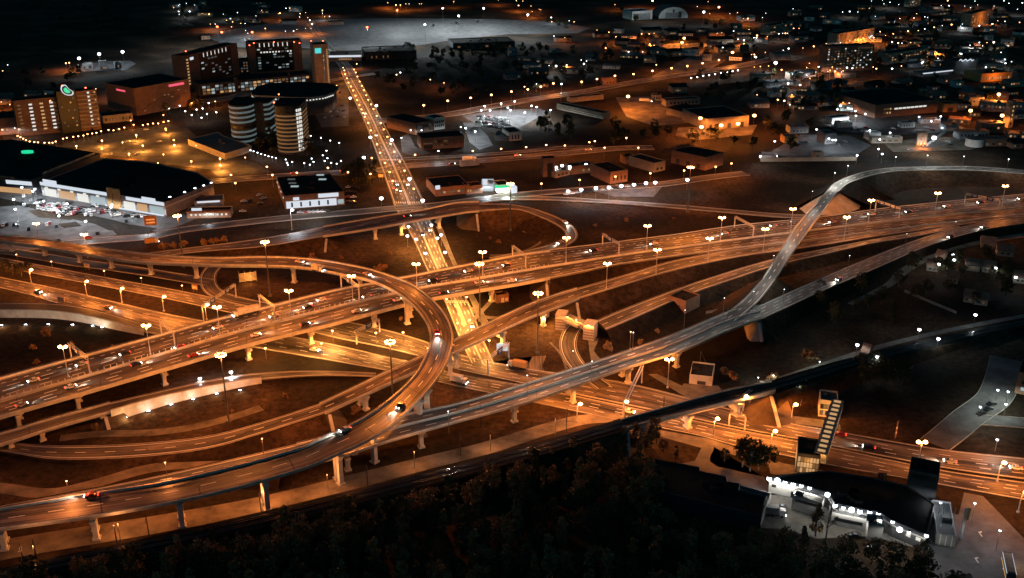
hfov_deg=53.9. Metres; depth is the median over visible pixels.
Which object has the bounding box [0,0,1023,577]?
ground
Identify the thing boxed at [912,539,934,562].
tree
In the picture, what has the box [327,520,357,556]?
tree
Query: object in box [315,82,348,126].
parking lot
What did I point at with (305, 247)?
embankment
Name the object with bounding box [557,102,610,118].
long barracks
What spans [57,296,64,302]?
sign board
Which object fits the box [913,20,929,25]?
town block
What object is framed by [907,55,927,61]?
town house
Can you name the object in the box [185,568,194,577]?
poplar tree
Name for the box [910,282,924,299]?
tree
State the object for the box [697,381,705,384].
door
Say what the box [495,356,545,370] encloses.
road
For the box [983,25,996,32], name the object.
town block
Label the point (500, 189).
shop window
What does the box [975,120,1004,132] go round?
town block
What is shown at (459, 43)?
terminal building
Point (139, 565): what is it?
tree
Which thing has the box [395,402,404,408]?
car
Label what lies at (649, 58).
town block
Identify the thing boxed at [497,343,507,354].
lit sign
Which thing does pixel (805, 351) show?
bush
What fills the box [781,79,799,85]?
town block
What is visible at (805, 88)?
town block
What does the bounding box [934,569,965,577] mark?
tree
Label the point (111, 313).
embankment
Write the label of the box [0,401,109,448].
ramp bridge
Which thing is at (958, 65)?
cinema block
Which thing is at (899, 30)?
town house
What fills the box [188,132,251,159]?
building
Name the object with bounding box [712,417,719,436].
street lamp
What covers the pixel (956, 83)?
town block
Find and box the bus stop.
[459,159,478,166]
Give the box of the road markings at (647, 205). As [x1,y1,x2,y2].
[481,197,799,217]
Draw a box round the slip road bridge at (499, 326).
[319,287,579,414]
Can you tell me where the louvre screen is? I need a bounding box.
[238,271,256,282]
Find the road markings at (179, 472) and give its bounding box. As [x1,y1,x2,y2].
[29,445,295,501]
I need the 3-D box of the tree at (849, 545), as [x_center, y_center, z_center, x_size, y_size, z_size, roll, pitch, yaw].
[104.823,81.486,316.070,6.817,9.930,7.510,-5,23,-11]
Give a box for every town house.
[0,95,13,104]
[23,90,40,95]
[169,2,179,7]
[223,15,235,20]
[251,0,264,4]
[256,8,268,13]
[281,18,296,24]
[503,71,520,79]
[517,61,540,68]
[528,67,548,75]
[539,80,548,86]
[600,77,616,84]
[615,38,630,43]
[619,52,641,58]
[621,33,636,38]
[621,46,639,51]
[627,42,639,45]
[646,46,665,54]
[678,30,692,35]
[680,38,698,40]
[681,40,699,46]
[727,42,741,49]
[729,54,742,60]
[736,30,751,34]
[747,99,769,107]
[787,10,801,15]
[791,7,801,10]
[794,69,815,77]
[795,34,813,39]
[796,90,819,100]
[798,31,808,33]
[809,5,822,9]
[810,26,822,31]
[810,81,831,89]
[811,98,832,106]
[819,12,830,18]
[828,79,847,86]
[835,70,856,77]
[857,5,868,9]
[863,80,885,87]
[870,13,885,19]
[874,30,884,35]
[883,23,900,28]
[886,41,907,46]
[886,44,898,48]
[887,18,895,22]
[891,78,912,85]
[892,83,905,89]
[894,27,910,33]
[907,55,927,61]
[925,16,943,21]
[926,82,940,90]
[927,91,947,98]
[931,4,945,8]
[933,53,943,59]
[936,74,962,83]
[941,6,953,11]
[943,16,957,20]
[955,43,974,48]
[962,40,980,45]
[965,109,981,116]
[972,32,989,36]
[985,42,1005,50]
[989,54,1007,61]
[992,59,1003,63]
[993,13,1008,17]
[996,51,1005,54]
[1003,110,1023,118]
[1006,138,1023,148]
[1011,34,1021,40]
[1012,29,1023,35]
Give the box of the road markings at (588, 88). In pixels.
[379,57,768,122]
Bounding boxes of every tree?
[0,258,8,271]
[6,262,15,272]
[14,263,24,275]
[15,554,48,577]
[21,262,32,273]
[66,556,91,577]
[85,553,110,577]
[95,561,108,576]
[115,554,146,577]
[117,541,146,570]
[148,570,166,577]
[159,550,173,577]
[165,544,176,577]
[172,533,187,567]
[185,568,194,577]
[187,538,223,572]
[195,536,204,551]
[214,545,250,577]
[226,558,242,577]
[231,532,260,558]
[255,533,274,549]
[271,519,284,544]
[278,504,291,536]
[288,513,318,541]
[320,506,346,533]
[321,535,350,565]
[322,508,341,525]
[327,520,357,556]
[328,531,344,573]
[328,565,348,577]
[332,494,358,522]
[337,559,347,575]
[356,509,375,532]
[357,162,365,171]
[363,176,371,183]
[365,166,372,175]
[365,536,381,573]
[368,170,378,182]
[374,498,386,528]
[384,543,403,563]
[393,560,410,577]
[395,557,424,577]
[405,488,433,520]
[417,486,439,510]
[424,558,446,576]
[425,562,452,577]
[439,509,448,535]
[442,475,456,512]
[454,521,487,552]
[460,478,485,507]
[475,463,501,495]
[482,457,490,480]
[489,513,521,544]
[505,469,520,499]
[506,460,532,490]
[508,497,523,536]
[510,499,529,519]
[528,446,533,457]
[529,448,539,484]
[539,464,547,492]
[541,544,557,577]
[542,533,553,559]
[547,464,562,486]
[551,512,576,536]
[555,516,568,548]
[567,478,594,507]
[568,436,576,447]
[573,456,585,492]
[576,458,596,477]
[577,460,601,484]
[583,545,603,569]
[583,556,595,577]
[584,442,609,463]
[599,548,614,577]
[600,547,618,563]
[604,465,624,485]
[612,456,631,480]
[618,438,628,474]
[621,425,627,439]
[621,475,653,508]
[624,462,639,501]
[631,422,639,443]
[632,453,658,474]
[635,494,657,523]
[636,431,655,451]
[638,465,665,492]
[647,417,656,446]
[648,525,661,567]
[649,503,677,524]
[649,516,665,535]
[651,525,663,551]
[653,418,661,443]
[657,439,669,452]
[674,445,678,461]
[676,527,697,551]
[676,559,701,577]
[680,517,711,545]
[682,531,699,566]
[710,531,735,558]
[710,552,735,575]
[719,448,730,460]
[733,437,755,466]
[736,434,767,470]
[743,526,766,548]
[752,447,771,469]
[765,445,779,466]
[773,526,798,551]
[798,525,809,550]
[808,540,846,576]
[809,502,823,535]
[814,290,828,304]
[821,507,838,539]
[826,300,840,318]
[830,305,843,322]
[836,533,859,560]
[840,554,868,577]
[847,567,873,577]
[853,352,868,361]
[854,272,869,292]
[856,359,876,384]
[862,537,887,563]
[871,350,885,363]
[874,286,888,303]
[875,559,885,577]
[881,539,908,567]
[884,551,918,577]
[888,566,914,577]
[893,269,907,286]
[906,251,922,270]
[908,554,940,577]
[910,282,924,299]
[910,570,924,577]
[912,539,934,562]
[921,280,935,294]
[933,257,944,268]
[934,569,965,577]
[938,257,954,273]
[943,261,955,271]
[943,278,954,290]
[949,252,961,265]
[955,248,964,260]
[958,264,969,276]
[960,573,972,577]
[972,291,981,301]
[979,244,992,258]
[984,265,999,279]
[988,254,998,263]
[1000,262,1016,275]
[1000,276,1016,296]
[1002,265,1015,275]
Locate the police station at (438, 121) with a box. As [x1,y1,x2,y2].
[426,114,444,129]
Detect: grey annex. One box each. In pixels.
[791,489,824,514]
[830,507,866,530]
[865,513,883,539]
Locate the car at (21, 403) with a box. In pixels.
[15,401,27,407]
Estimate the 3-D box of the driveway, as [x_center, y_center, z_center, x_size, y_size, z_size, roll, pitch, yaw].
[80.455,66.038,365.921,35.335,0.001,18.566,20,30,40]
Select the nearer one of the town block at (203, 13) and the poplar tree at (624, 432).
the poplar tree at (624, 432)
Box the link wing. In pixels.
[239,57,249,74]
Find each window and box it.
[0,187,31,193]
[44,188,56,196]
[58,191,74,199]
[77,193,88,202]
[91,196,105,204]
[124,201,135,209]
[137,203,147,211]
[149,205,164,215]
[338,199,343,203]
[499,187,508,192]
[795,499,815,506]
[834,518,862,525]
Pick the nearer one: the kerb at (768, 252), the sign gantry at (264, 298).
the sign gantry at (264, 298)
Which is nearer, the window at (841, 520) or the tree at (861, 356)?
the window at (841, 520)
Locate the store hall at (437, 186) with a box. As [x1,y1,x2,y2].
[426,175,468,196]
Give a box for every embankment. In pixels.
[0,403,330,464]
[0,419,625,577]
[0,443,295,505]
[48,302,168,329]
[110,370,375,414]
[137,226,323,265]
[475,203,594,260]
[547,231,712,295]
[578,222,979,319]
[595,230,941,347]
[700,279,794,320]
[758,223,1023,346]
[771,319,1023,414]
[793,166,1023,208]
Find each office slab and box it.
[171,42,239,88]
[245,38,302,73]
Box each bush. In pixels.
[29,344,36,349]
[32,358,40,363]
[40,326,50,336]
[91,423,98,430]
[200,238,206,244]
[221,235,227,241]
[308,253,316,258]
[350,404,362,414]
[373,263,382,271]
[381,264,387,270]
[603,340,612,351]
[720,367,729,374]
[727,371,738,380]
[766,372,778,380]
[800,348,809,356]
[805,350,818,359]
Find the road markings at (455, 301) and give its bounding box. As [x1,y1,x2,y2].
[446,300,466,302]
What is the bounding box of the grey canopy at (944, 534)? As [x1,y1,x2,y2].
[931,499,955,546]
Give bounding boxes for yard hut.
[82,62,92,69]
[98,60,107,69]
[113,61,121,68]
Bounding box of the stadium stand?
[913,67,952,76]
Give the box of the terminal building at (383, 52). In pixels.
[361,45,416,59]
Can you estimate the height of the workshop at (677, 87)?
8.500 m
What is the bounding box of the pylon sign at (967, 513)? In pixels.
[960,507,970,538]
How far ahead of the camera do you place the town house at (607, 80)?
1043.68 m
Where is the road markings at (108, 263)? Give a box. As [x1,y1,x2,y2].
[1,248,212,279]
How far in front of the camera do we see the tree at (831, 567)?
303.74 m
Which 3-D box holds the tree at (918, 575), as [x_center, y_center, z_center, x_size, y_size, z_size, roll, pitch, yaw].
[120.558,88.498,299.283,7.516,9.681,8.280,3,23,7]
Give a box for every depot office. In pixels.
[651,93,661,100]
[661,96,699,105]
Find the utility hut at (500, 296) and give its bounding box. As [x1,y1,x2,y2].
[493,290,508,302]
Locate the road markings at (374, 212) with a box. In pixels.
[6,171,743,248]
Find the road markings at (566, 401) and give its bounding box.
[0,277,1022,498]
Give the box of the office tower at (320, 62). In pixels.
[310,42,329,82]
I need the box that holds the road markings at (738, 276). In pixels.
[599,227,952,328]
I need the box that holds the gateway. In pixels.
[541,155,554,176]
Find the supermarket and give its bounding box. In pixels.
[276,173,344,208]
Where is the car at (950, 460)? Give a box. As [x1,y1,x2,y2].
[944,458,956,463]
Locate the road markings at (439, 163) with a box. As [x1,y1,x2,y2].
[216,146,640,181]
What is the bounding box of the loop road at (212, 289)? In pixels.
[200,267,273,307]
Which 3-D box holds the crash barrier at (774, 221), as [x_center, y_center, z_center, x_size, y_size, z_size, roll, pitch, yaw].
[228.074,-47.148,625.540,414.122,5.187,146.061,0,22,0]
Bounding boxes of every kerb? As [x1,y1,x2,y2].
[0,171,748,250]
[0,257,1023,478]
[0,277,1023,499]
[0,302,166,334]
[0,404,323,459]
[3,444,295,505]
[6,248,210,285]
[110,370,374,412]
[149,227,322,254]
[200,267,273,305]
[212,145,654,183]
[306,21,494,363]
[377,57,773,122]
[405,146,569,159]
[437,228,487,323]
[478,196,805,218]
[479,203,577,257]
[559,324,611,388]
[579,214,1023,298]
[599,224,958,329]
[720,279,775,320]
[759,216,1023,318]
[829,166,1018,191]
[920,355,1016,450]
[983,415,1023,427]
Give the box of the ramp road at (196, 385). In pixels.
[110,371,375,408]
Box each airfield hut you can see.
[200,33,209,39]
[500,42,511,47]
[554,35,571,41]
[592,31,609,37]
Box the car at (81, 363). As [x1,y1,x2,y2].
[76,361,86,366]
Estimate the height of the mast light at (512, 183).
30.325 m
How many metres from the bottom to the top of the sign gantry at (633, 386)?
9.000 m
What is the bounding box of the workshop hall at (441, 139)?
[417,130,463,149]
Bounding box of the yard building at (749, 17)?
[736,15,754,20]
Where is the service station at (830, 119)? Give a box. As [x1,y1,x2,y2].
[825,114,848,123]
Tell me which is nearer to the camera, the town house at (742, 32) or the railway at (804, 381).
the railway at (804, 381)
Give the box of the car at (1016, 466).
[1009,464,1023,470]
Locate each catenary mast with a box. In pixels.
[31,539,36,559]
[112,521,117,543]
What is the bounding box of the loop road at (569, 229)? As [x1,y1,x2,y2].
[479,204,576,258]
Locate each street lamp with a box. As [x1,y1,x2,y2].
[58,345,69,376]
[141,324,150,354]
[212,306,220,334]
[284,289,292,314]
[654,249,660,274]
[665,358,673,387]
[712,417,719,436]
[916,440,927,457]
[996,461,1006,481]
[1016,491,1023,512]
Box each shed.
[495,131,508,140]
[620,153,633,164]
[666,103,692,117]
[668,289,699,313]
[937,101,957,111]
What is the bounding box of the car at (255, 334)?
[250,332,260,336]
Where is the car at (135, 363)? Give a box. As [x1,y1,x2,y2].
[130,361,141,366]
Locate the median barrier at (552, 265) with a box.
[550,206,1023,266]
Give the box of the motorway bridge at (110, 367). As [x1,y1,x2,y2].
[0,249,549,427]
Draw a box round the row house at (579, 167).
[565,160,591,174]
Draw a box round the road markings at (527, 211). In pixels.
[479,204,575,257]
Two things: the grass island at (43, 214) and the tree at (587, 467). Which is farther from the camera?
the grass island at (43, 214)
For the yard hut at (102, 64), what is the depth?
1119.39 m
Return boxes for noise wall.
[0,309,143,334]
[110,377,261,416]
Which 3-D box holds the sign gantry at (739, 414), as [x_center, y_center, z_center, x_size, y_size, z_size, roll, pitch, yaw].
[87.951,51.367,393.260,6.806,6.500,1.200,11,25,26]
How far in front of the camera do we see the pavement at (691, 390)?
423.07 m
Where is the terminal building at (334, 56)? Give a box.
[329,51,361,61]
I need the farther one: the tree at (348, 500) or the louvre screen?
the louvre screen
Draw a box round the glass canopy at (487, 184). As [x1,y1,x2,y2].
[481,179,493,190]
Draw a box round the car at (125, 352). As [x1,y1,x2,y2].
[119,350,130,355]
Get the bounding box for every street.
[0,171,748,248]
[191,92,250,102]
[209,146,653,182]
[330,73,375,81]
[375,58,772,122]
[404,146,593,159]
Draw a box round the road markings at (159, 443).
[2,405,322,457]
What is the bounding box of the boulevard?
[306,21,492,363]
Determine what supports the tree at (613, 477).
on the ground at (932, 394)
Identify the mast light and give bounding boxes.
[173,213,185,266]
[215,351,230,422]
[260,239,271,296]
[384,338,395,395]
[475,261,483,321]
[507,182,513,230]
[533,290,542,354]
[686,165,693,211]
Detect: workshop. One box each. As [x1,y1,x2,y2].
[640,27,661,33]
[659,40,679,47]
[663,28,678,34]
[664,48,682,56]
[668,83,687,92]
[706,36,733,43]
[714,44,734,52]
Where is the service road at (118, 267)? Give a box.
[0,248,213,284]
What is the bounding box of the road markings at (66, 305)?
[9,303,163,332]
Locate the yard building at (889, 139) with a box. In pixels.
[869,135,902,142]
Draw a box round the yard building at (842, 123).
[834,120,852,127]
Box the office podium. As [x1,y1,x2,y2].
[193,70,311,95]
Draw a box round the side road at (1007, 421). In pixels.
[979,415,1023,426]
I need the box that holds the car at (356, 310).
[352,308,361,312]
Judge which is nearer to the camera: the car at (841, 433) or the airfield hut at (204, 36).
the car at (841, 433)
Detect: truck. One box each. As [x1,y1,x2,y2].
[144,237,158,244]
[232,304,259,317]
[311,263,323,272]
[450,373,467,384]
[462,155,476,159]
[507,358,527,369]
[639,98,651,101]
[759,154,774,158]
[761,152,776,157]
[765,503,785,517]
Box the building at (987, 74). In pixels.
[963,68,1011,81]
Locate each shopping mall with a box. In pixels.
[0,139,100,194]
[40,158,214,216]
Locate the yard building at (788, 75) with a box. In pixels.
[785,71,804,79]
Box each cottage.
[860,342,873,353]
[926,258,939,271]
[934,249,947,259]
[947,270,960,283]
[963,288,975,302]
[965,257,981,271]
[973,291,989,305]
[980,235,996,248]
[981,259,996,272]
[995,243,1014,256]
[1012,270,1023,283]
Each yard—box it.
[81,60,135,70]
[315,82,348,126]
[400,133,428,155]
[463,123,492,149]
[616,96,687,125]
[652,32,755,76]
[675,125,756,139]
[761,494,911,546]
[771,135,870,156]
[817,115,965,134]
[884,137,974,151]
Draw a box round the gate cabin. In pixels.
[474,121,481,126]
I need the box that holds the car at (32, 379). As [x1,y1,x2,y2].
[27,377,39,382]
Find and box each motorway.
[550,195,1023,264]
[550,208,1023,277]
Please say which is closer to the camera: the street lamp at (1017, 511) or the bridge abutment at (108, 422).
the street lamp at (1017, 511)
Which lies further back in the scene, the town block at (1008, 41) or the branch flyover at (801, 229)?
the town block at (1008, 41)
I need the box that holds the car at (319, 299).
[317,297,325,301]
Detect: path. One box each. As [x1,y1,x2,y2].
[0,413,620,559]
[0,461,216,497]
[59,405,262,440]
[460,302,491,332]
[469,307,496,318]
[490,231,540,255]
[549,342,567,368]
[755,314,1023,383]
[848,233,1023,304]
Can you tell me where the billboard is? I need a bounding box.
[143,215,156,237]
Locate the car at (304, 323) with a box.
[300,321,309,325]
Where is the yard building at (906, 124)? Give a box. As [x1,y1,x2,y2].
[897,120,914,127]
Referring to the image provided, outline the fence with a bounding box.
[904,290,956,311]
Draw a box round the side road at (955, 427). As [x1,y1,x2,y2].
[922,355,1021,449]
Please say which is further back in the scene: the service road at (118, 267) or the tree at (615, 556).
the service road at (118, 267)
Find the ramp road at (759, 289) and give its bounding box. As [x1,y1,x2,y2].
[727,279,774,320]
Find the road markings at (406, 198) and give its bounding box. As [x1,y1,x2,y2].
[305,21,493,363]
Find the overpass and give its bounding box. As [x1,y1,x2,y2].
[323,200,478,239]
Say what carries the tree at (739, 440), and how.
on the grass island at (766, 470)
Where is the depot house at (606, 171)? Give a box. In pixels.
[590,161,627,183]
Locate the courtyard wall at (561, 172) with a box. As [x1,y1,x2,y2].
[551,167,569,177]
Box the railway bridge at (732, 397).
[621,380,775,439]
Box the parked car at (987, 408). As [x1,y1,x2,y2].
[983,406,993,411]
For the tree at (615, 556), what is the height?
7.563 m
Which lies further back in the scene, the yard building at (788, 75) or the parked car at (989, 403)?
the yard building at (788, 75)
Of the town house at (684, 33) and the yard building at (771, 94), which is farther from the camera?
the town house at (684, 33)
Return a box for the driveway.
[681,447,767,491]
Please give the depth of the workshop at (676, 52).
1205.28 m
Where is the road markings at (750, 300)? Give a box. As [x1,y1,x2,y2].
[728,280,773,319]
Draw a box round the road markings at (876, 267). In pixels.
[761,218,1018,317]
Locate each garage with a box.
[567,93,603,101]
[629,153,665,172]
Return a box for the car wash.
[194,194,223,205]
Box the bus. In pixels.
[1001,551,1016,577]
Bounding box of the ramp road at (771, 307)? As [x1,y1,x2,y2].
[758,217,1023,317]
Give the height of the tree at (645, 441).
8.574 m
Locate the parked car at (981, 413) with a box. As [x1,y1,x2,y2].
[976,410,986,415]
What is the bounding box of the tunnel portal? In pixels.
[555,309,597,340]
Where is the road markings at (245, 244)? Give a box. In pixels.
[153,227,322,254]
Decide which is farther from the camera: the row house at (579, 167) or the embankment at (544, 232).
the row house at (579, 167)
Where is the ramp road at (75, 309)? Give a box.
[0,302,168,333]
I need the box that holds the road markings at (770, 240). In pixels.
[553,208,1019,274]
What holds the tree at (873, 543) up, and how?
on the ground at (932, 394)
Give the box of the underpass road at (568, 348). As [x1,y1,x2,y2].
[560,325,610,388]
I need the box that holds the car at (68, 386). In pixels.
[64,383,76,389]
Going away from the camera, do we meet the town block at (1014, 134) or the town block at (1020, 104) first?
the town block at (1014, 134)
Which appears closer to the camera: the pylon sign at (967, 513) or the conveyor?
the pylon sign at (967, 513)
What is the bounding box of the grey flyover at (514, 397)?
[296,304,762,471]
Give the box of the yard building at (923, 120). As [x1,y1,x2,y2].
[917,117,940,123]
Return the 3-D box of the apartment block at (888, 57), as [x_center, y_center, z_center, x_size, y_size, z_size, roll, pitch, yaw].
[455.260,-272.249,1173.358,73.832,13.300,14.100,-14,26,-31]
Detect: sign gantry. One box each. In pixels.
[67,342,90,373]
[158,319,175,346]
[201,284,236,320]
[258,294,275,320]
[339,273,359,299]
[355,318,379,344]
[487,342,509,374]
[512,245,526,267]
[602,233,619,253]
[623,364,643,417]
[728,411,746,429]
[734,216,754,237]
[743,389,751,410]
[874,200,900,218]
[964,193,999,210]
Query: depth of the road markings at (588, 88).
1008.95 m
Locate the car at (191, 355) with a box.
[187,352,198,357]
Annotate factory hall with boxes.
[832,87,938,117]
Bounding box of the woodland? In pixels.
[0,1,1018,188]
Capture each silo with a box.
[915,131,921,147]
[920,131,924,147]
[923,131,927,144]
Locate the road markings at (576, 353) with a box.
[561,325,610,388]
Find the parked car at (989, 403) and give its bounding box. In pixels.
[986,400,996,405]
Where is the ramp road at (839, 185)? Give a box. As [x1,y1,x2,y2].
[826,166,1023,191]
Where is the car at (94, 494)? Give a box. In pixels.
[84,491,98,498]
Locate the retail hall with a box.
[768,470,935,549]
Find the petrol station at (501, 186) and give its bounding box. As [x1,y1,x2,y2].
[493,179,516,192]
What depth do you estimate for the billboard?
594.64 m
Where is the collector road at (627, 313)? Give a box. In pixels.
[598,225,959,328]
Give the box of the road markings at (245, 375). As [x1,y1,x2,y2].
[111,371,362,403]
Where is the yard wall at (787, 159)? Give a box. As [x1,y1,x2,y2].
[760,155,856,161]
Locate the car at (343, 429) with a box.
[339,426,351,432]
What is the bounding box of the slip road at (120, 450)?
[0,404,323,458]
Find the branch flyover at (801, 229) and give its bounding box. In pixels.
[763,191,837,278]
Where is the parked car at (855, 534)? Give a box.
[848,531,862,538]
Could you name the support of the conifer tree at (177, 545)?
on the ground at (932, 394)
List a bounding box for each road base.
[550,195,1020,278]
[762,224,1017,320]
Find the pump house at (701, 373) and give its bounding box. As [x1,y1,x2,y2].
[689,352,714,385]
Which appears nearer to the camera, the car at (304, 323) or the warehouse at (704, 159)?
the car at (304, 323)
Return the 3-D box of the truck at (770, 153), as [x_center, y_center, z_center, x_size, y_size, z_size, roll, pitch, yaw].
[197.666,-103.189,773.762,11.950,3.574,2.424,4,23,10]
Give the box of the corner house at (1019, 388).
[1014,359,1023,394]
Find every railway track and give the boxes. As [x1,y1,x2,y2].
[4,421,622,576]
[773,320,1023,387]
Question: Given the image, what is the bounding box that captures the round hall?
[251,82,338,114]
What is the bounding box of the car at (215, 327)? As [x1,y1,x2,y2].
[213,324,222,329]
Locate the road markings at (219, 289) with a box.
[201,267,263,305]
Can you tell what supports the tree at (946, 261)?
on the ground at (932, 394)
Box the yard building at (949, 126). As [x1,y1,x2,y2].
[939,122,958,130]
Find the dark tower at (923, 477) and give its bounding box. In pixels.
[907,456,940,500]
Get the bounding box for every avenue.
[0,258,1023,477]
[0,277,1023,498]
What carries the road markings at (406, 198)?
on the boulevard
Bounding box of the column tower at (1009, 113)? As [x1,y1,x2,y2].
[1003,100,1016,127]
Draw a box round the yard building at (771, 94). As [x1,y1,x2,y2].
[767,91,781,97]
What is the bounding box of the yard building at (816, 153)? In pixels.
[811,150,823,156]
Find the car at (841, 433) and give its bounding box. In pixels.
[835,431,846,436]
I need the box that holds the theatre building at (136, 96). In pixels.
[105,73,191,115]
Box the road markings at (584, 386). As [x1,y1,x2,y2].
[3,258,1021,477]
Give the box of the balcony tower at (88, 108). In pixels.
[73,87,101,130]
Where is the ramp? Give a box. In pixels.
[479,196,804,217]
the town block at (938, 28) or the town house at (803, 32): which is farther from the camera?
the town block at (938, 28)
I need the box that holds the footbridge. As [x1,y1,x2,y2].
[814,399,843,463]
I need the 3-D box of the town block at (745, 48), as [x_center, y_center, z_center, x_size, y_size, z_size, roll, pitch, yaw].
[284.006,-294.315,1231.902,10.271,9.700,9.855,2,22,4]
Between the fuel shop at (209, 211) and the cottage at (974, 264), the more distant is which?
the fuel shop at (209, 211)
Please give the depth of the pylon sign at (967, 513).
325.31 m
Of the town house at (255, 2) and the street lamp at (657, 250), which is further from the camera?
the town house at (255, 2)
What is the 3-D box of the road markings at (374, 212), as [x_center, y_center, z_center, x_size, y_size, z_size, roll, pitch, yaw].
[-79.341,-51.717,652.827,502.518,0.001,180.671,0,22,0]
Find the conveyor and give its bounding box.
[924,130,945,147]
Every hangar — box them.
[623,8,651,19]
[652,4,687,18]
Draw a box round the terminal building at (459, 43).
[448,37,514,49]
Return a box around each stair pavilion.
[795,436,820,472]
[818,389,837,416]
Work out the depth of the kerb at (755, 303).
488.90 m
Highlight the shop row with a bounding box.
[462,181,482,193]
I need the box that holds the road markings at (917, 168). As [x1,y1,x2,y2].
[827,166,1023,191]
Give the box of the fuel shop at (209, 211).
[186,206,232,217]
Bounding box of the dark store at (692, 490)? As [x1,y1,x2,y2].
[647,458,764,530]
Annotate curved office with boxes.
[228,97,276,143]
[274,98,308,153]
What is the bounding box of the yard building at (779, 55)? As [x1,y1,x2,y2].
[769,52,789,59]
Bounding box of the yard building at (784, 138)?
[780,133,798,142]
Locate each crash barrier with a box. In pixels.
[550,194,1020,249]
[550,214,1021,277]
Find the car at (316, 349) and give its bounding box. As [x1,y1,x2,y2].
[309,347,319,351]
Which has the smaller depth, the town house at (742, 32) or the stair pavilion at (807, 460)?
the stair pavilion at (807, 460)
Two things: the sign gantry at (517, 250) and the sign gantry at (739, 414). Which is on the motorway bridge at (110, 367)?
the sign gantry at (517, 250)
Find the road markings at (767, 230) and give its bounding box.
[552,196,1018,261]
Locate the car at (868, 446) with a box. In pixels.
[862,444,875,449]
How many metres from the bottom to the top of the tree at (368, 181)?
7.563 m
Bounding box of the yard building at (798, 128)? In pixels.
[786,123,808,132]
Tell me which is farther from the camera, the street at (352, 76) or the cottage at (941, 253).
the street at (352, 76)
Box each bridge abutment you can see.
[95,413,128,429]
[323,235,341,251]
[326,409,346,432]
[456,213,478,230]
[529,281,549,301]
[563,300,581,318]
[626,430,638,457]
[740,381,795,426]
[744,320,764,341]
[799,193,859,214]
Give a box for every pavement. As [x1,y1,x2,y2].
[438,229,487,324]
[588,338,599,360]
[649,374,681,391]
[660,430,823,474]
[678,383,721,397]
[794,416,840,429]
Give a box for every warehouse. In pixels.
[386,113,432,134]
[671,146,723,170]
[682,105,748,129]
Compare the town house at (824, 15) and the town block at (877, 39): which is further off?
the town house at (824, 15)
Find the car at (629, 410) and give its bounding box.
[625,408,634,413]
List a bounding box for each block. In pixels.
[0,110,17,134]
[11,93,61,136]
[43,88,56,93]
[99,109,132,123]
[194,3,203,9]
[198,11,212,16]
[250,19,260,22]
[258,4,269,7]
[289,5,301,11]
[328,20,343,24]
[508,47,517,55]
[515,56,535,61]
[536,58,552,63]
[549,48,561,52]
[561,66,583,73]
[585,52,599,60]
[602,63,619,68]
[613,27,624,32]
[643,55,655,62]
[649,37,664,45]
[655,33,665,38]
[681,47,698,55]
[696,28,706,32]
[702,52,711,60]
[704,42,722,48]
[708,31,724,35]
[730,22,741,29]
[736,35,750,39]
[739,44,748,52]
[749,71,771,81]
[754,37,767,43]
[760,21,792,34]
[763,79,782,87]
[772,86,787,92]
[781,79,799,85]
[787,95,800,103]
[789,34,808,42]
[791,103,818,109]
[799,22,808,27]
[800,86,810,90]
[804,15,814,20]
[817,43,874,71]
[822,18,840,23]
[827,27,874,43]
[837,101,852,110]
[841,87,857,91]
[869,37,881,41]
[877,46,928,64]
[892,34,903,38]
[903,39,922,45]
[903,62,925,67]
[904,0,920,6]
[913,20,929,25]
[914,34,933,41]
[917,43,930,48]
[918,6,933,9]
[919,8,929,12]
[928,48,935,55]
[931,11,946,15]
[931,26,942,30]
[931,40,953,48]
[932,60,943,66]
[935,23,948,28]
[943,57,976,73]
[948,115,971,124]
[950,79,963,87]
[953,101,971,109]
[953,128,989,138]
[957,25,972,31]
[958,47,981,53]
[958,90,984,98]
[960,9,990,27]
[961,85,973,90]
[964,94,983,105]
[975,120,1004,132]
[978,24,990,28]
[978,99,1006,111]
[979,83,1005,88]
[980,62,1003,68]
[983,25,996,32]
[984,34,993,39]
[989,90,1009,100]
[993,5,1004,10]
[995,23,1007,27]
[999,88,1018,95]
[1000,38,1014,45]
[1001,78,1023,86]
[1005,130,1023,138]
[1013,99,1023,110]
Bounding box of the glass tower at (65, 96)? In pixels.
[53,85,81,132]
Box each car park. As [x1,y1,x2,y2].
[0,192,195,231]
[0,205,116,240]
[60,124,271,176]
[463,108,549,128]
[595,187,661,196]
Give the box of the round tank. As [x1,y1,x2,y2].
[965,136,984,147]
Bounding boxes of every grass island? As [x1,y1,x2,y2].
[29,209,75,219]
[58,222,80,227]
[91,220,156,232]
[726,453,770,473]
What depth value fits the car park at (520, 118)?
904.55 m
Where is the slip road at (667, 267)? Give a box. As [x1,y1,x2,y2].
[577,215,1023,297]
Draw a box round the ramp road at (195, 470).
[0,445,295,507]
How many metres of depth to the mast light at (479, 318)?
483.75 m
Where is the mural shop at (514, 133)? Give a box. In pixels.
[502,127,521,140]
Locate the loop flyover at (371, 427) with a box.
[0,234,454,551]
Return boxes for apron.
[210,18,588,50]
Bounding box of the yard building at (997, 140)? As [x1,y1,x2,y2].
[978,135,1009,146]
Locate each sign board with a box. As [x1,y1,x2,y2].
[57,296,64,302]
[192,284,197,290]
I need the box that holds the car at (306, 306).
[303,304,312,308]
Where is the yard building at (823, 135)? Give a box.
[817,129,836,143]
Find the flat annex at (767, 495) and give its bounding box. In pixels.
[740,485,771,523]
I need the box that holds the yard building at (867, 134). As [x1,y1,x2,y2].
[863,130,880,139]
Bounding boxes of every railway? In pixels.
[772,319,1023,391]
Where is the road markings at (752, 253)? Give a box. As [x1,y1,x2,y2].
[577,215,1022,296]
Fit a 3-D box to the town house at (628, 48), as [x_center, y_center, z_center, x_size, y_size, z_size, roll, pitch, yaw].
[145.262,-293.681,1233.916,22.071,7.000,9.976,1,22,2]
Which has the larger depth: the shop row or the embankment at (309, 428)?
the shop row

